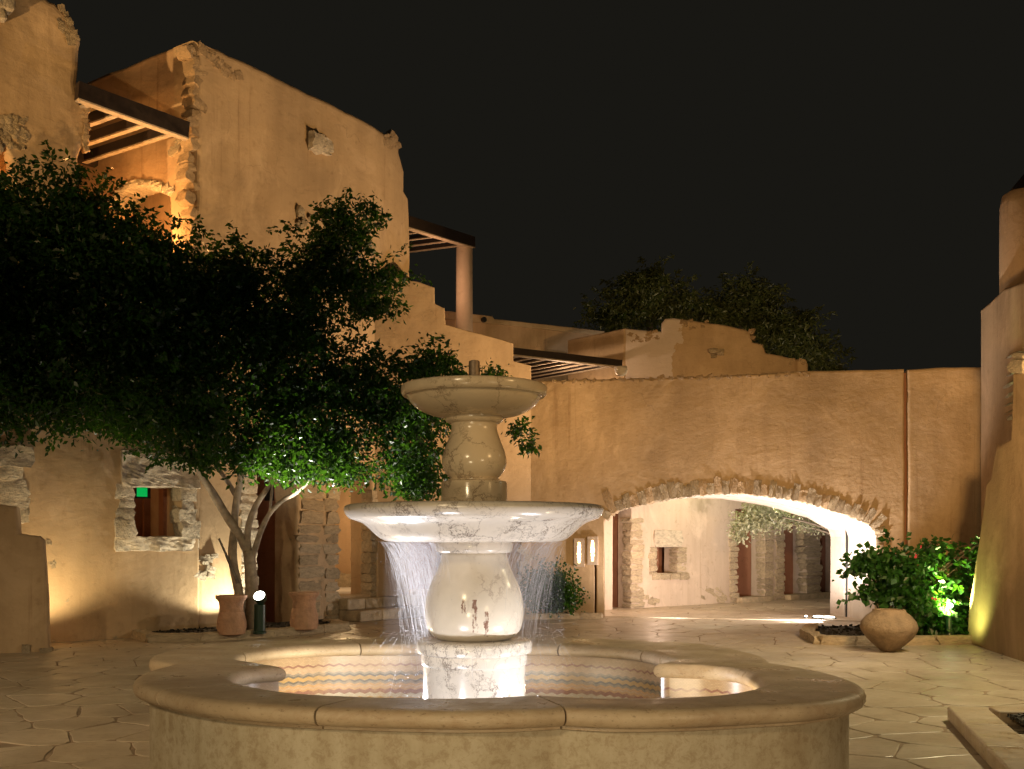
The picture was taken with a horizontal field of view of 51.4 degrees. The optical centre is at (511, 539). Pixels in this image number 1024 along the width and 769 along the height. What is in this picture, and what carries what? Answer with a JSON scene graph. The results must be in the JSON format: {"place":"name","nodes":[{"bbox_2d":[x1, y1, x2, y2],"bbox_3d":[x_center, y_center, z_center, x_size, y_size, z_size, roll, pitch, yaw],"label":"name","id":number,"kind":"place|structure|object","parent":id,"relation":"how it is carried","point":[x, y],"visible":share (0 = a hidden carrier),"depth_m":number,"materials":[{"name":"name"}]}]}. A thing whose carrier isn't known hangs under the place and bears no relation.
{"place":"outdoors","nodes":[
{"label":"outdoors","id":0,"kind":"place"},
{"bbox_2d":[0,598,1023,768],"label":"paving","id":1,"kind":"structure","parent":0,"point":[76,705],"depth_m":12.52,"materials":[{"name":"beige stone"}]},
{"bbox_2d":[0,504,52,652],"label":"wall","id":2,"kind":"structure","parent":1,"relation":"on","point":[24,613],"depth_m":15.47,"materials":[{"name":"paint"}]},
{"bbox_2d":[0,0,90,207],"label":"tower building","id":3,"kind":"structure","parent":1,"relation":"on","point":[39,47],"depth_m":16.91,"materials":[{"name":"paint"}]},
{"bbox_2d":[74,81,189,167],"bbox_3d":[-7.335,-7.097,18.400,3.101,0.441,1.896,0,0,34],"label":"pergola","id":4,"kind":"object","parent":3,"relation":"attached to","point":[134,115],"visible":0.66,"depth_m":18.00,"materials":[{"name":"brown wood"}]},
{"bbox_2d":[0,260,218,641],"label":"courtyard wall","id":5,"kind":"structure","parent":1,"relation":"on","point":[115,570],"depth_m":17.56,"materials":[{"name":"paint"}]},
{"bbox_2d":[130,619,350,642],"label":"planting bed kerb","id":6,"kind":"structure","parent":1,"relation":"on","point":[332,625],"depth_m":17.56,"materials":[{"name":"stone"}]},
{"bbox_2d":[155,619,328,632],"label":"soil","id":7,"kind":"structure","parent":6,"relation":"in","point":[268,625],"depth_m":18.45,"materials":[{"name":"brown soil"}]},
{"bbox_2d":[215,594,246,635],"bbox_3d":[-4.601,1.245,17.449,0.507,0.650,0.514,0,0,0],"label":"clay pot","id":8,"kind":"object","parent":7,"relation":"on","point":[231,619],"visible":1,"depth_m":17.27,"materials":[{"name":"ceramic"}]},
{"bbox_2d":[253,591,266,633],"bbox_3d":[-4.192,1.212,17.682,0.231,0.715,0.264,0,0,0],"label":"garden spotlight","id":9,"kind":"object","parent":6,"relation":"on","point":[259,598],"visible":1,"depth_m":17.62,"materials":[{"name":"green metal"}]},
{"bbox_2d":[289,591,318,630],"bbox_3d":[-3.604,1.245,18.451,0.526,0.650,0.521,0,0,0],"label":"clay pot","id":10,"kind":"object","parent":6,"relation":"on","point":[304,616],"visible":0.98,"depth_m":18.26,"materials":[{"name":"ceramic"}]},
{"bbox_2d":[78,40,441,627],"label":"corner building","id":11,"kind":"structure","parent":1,"relation":"on","point":[256,154],"depth_m":20.21,"materials":[{"name":"paint"}]},
{"bbox_2d":[456,247,472,331],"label":"column","id":12,"kind":"structure","parent":11,"relation":"on","point":[464,290],"depth_m":26.03,"materials":[{"name":"beige paint"}]},
{"bbox_2d":[408,216,474,252],"bbox_3d":[-3.341,-7.183,25.750,3.921,0.486,3.047,0,0,28],"label":"pergola","id":13,"kind":"object","parent":12,"relation":"on","point":[423,229],"visible":0.34,"depth_m":25.26,"materials":[{"name":"brown wood"}]},
{"bbox_2d":[0,139,541,629],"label":"ficus tree","id":14,"kind":"object","parent":1,"relation":"on","point":[104,285],"visible":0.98,"depth_m":15.54,"materials":[{"name":"green plant"}]},
{"bbox_2d":[338,605,422,621],"bbox_3d":[-2.859,1.540,22.246,1.000,0.220,1.991,0,0,34],"label":"stone step","id":15,"kind":"object","parent":1,"relation":"on","point":[383,613],"visible":0.74,"depth_m":21.66,"materials":[{"name":"beige stone"}]},
{"bbox_2d":[338,596,398,609],"bbox_3d":[-3.087,1.320,22.161,0.600,0.220,1.596,0,0,34],"label":"stone step","id":16,"kind":"object","parent":15,"relation":"on","point":[366,603],"visible":0.78,"depth_m":21.84,"materials":[{"name":"beige stone"}]},
{"bbox_2d":[375,278,531,612],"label":"stepped wall","id":17,"kind":"structure","parent":1,"relation":"on","point":[425,315],"depth_m":22.64,"materials":[{"name":"paint"}]},
{"bbox_2d":[513,347,621,380],"bbox_3d":[0.201,-4.080,25.100,3.668,0.220,3.091,0,0,-29],"label":"pergola","id":18,"kind":"object","parent":17,"relation":"attached to","point":[545,364],"visible":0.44,"depth_m":24.40,"materials":[{"name":"brown wood"}]},
{"bbox_2d":[133,360,865,768],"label":"fountain","id":19,"kind":"object","parent":1,"relation":"on","point":[473,682],"visible":1,"depth_m":7.61,"materials":[{"name":"stone"}]},
{"bbox_2d":[517,554,590,617],"bbox_3d":[0.808,1.062,21.917,1.593,1.530,1.644,0,0,45],"label":"round shrub","id":20,"kind":"object","parent":1,"relation":"on","point":[558,592],"visible":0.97,"depth_m":21.78,"materials":[{"name":"green plant"}]},
{"bbox_2d":[523,612,603,619],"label":"planting bed kerb","id":21,"kind":"structure","parent":1,"relation":"on","point":[586,615],"depth_m":21.92,"materials":[{"name":"stone"}]},
{"bbox_2d":[604,498,830,609],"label":"house","id":22,"kind":"structure","parent":1,"relation":"on","point":[681,552],"depth_m":26.97,"materials":[{"name":"beige paint"}]},
{"bbox_2d":[568,319,808,379],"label":"roof block","id":23,"kind":"structure","parent":22,"relation":"on","point":[673,348],"depth_m":24.67,"materials":[{"name":"paint"}]},
{"bbox_2d":[614,366,626,375],"bbox_3d":[2.442,-3.768,23.900,0.300,0.200,0.300,0,0,0],"label":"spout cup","id":24,"kind":"object","parent":23,"relation":"attached to","point":[620,370],"visible":1,"depth_m":23.79,"materials":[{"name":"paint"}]},
{"bbox_2d":[507,367,980,622],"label":"arch wall","id":25,"kind":"structure","parent":1,"relation":"on","point":[849,460],"depth_m":21.69,"materials":[{"name":"paint"}]},
{"bbox_2d":[574,538,584,566],"bbox_3d":[1.424,0.284,22.520,0.220,0.600,0.066,0,0,14],"label":"wall sconce","id":26,"kind":"object","parent":25,"relation":"attached to","point":[579,552],"depth_m":22.49,"materials":[{"name":"white glass"}]},
{"bbox_2d":[587,536,597,564],"bbox_3d":[1.703,0.244,22.453,0.220,0.600,0.066,0,0,14],"label":"wall sconce","id":27,"kind":"object","parent":25,"relation":"attached to","point":[592,550],"depth_m":22.42,"materials":[{"name":"white glass"}]},
{"bbox_2d":[726,502,829,546],"bbox_3d":[6.492,0.173,24.985,3.073,3.022,1.724,0,0,0],"label":"flowering tree","id":28,"kind":"object","parent":1,"relation":"on","point":[759,518],"visible":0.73,"depth_m":24.84,"materials":[{"name":"green plant"}]},
{"bbox_2d":[820,616,835,618],"bbox_3d":[6.533,1.622,22.000,0.325,0.056,0.325,0,0,0],"label":"ground lamp","id":29,"kind":"object","parent":1,"relation":"on","point":[827,617],"visible":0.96,"depth_m":21.91,"materials":[{"name":"white"}]},
{"bbox_2d":[799,623,971,645],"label":"planting bed kerb","id":30,"kind":"structure","parent":1,"relation":"on","point":[808,632],"depth_m":16.64,"materials":[{"name":"stone"}]},
{"bbox_2d":[815,624,967,635],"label":"soil","id":31,"kind":"structure","parent":30,"relation":"in","point":[850,629],"depth_m":18.40,"materials":[{"name":"brown soil"}]},
{"bbox_2d":[832,528,979,634],"bbox_3d":[6.486,0.896,17.149,2.830,2.155,1.515,0,0,-26],"label":"bougainvillea","id":32,"kind":"object","parent":31,"relation":"on","point":[906,582],"visible":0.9,"depth_m":16.93,"materials":[{"name":"green plant"}]},
{"bbox_2d":[944,603,953,634],"bbox_3d":[6.934,1.299,16.885,0.125,0.581,0.160,0,0,0],"label":"garden spotlight","id":33,"kind":"object","parent":31,"relation":"on","point":[950,606],"visible":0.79,"depth_m":16.86,"materials":[{"name":"green metal"}]},
{"bbox_2d":[860,608,918,651],"bbox_3d":[5.526,1.340,15.611,0.819,0.620,0.820,0,0,0],"label":"clay pot","id":34,"kind":"object","parent":1,"relation":"on","point":[888,630],"visible":1,"depth_m":15.36,"materials":[{"name":"ceramic"}]},
{"bbox_2d":[948,706,1023,768],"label":"planting bed kerb","id":35,"kind":"structure","parent":1,"relation":"on","point":[992,738],"depth_m":8.42,"materials":[{"name":"stone"}]},
{"bbox_2d":[1007,713,1023,724],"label":"gravel","id":36,"kind":"structure","parent":35,"relation":"in","point":[1019,717],"depth_m":9.24,"materials":[{"name":"grey gravel"}]},
{"bbox_2d":[968,352,1023,661],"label":"buttress wall","id":37,"kind":"structure","parent":1,"relation":"on","point":[996,617],"depth_m":15.10,"materials":[{"name":"paint"}]},
{"bbox_2d":[981,174,1023,525],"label":"building","id":38,"kind":"structure","parent":1,"relation":"on","point":[1002,325],"depth_m":19.63,"materials":[{"name":"paint"}]},
{"bbox_2d":[445,311,604,380],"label":"terrace wall","id":39,"kind":"structure","parent":0,"point":[541,337],"depth_m":28.92,"materials":[{"name":"paint"}]},
{"bbox_2d":[44,0,1023,371],"label":"sky","id":40,"kind":"structure","parent":0,"point":[863,155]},
{"label":"ground","id":41,"kind":"structure","parent":0,"visible":0},
{"bbox_2d":[572,252,726,331],"bbox_3d":[4.505,-4.186,35.900,5.063,10.758,5.537,0,0,0],"label":"background tree","id":42,"kind":"object","parent":41,"relation":"on","point":[643,295],"visible":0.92,"depth_m":35.26,"materials":[{"name":"green plant"}]},
{"bbox_2d":[659,261,818,353],"bbox_3d":[7.703,-4.087,37.009,4.939,10.626,5.394,0,0,-29],"label":"background tree","id":43,"kind":"object","parent":41,"relation":"on","point":[741,308],"visible":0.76,"depth_m":36.16,"materials":[{"name":"green plant"}]},
{"bbox_2d":[755,304,856,370],"bbox_3d":[9.971,-3.443,35.907,3.770,9.250,5.252,0,0,0],"label":"background tree","id":44,"kind":"object","parent":41,"relation":"on","point":[795,339],"visible":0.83,"depth_m":35.06,"materials":[{"name":"green plant"}]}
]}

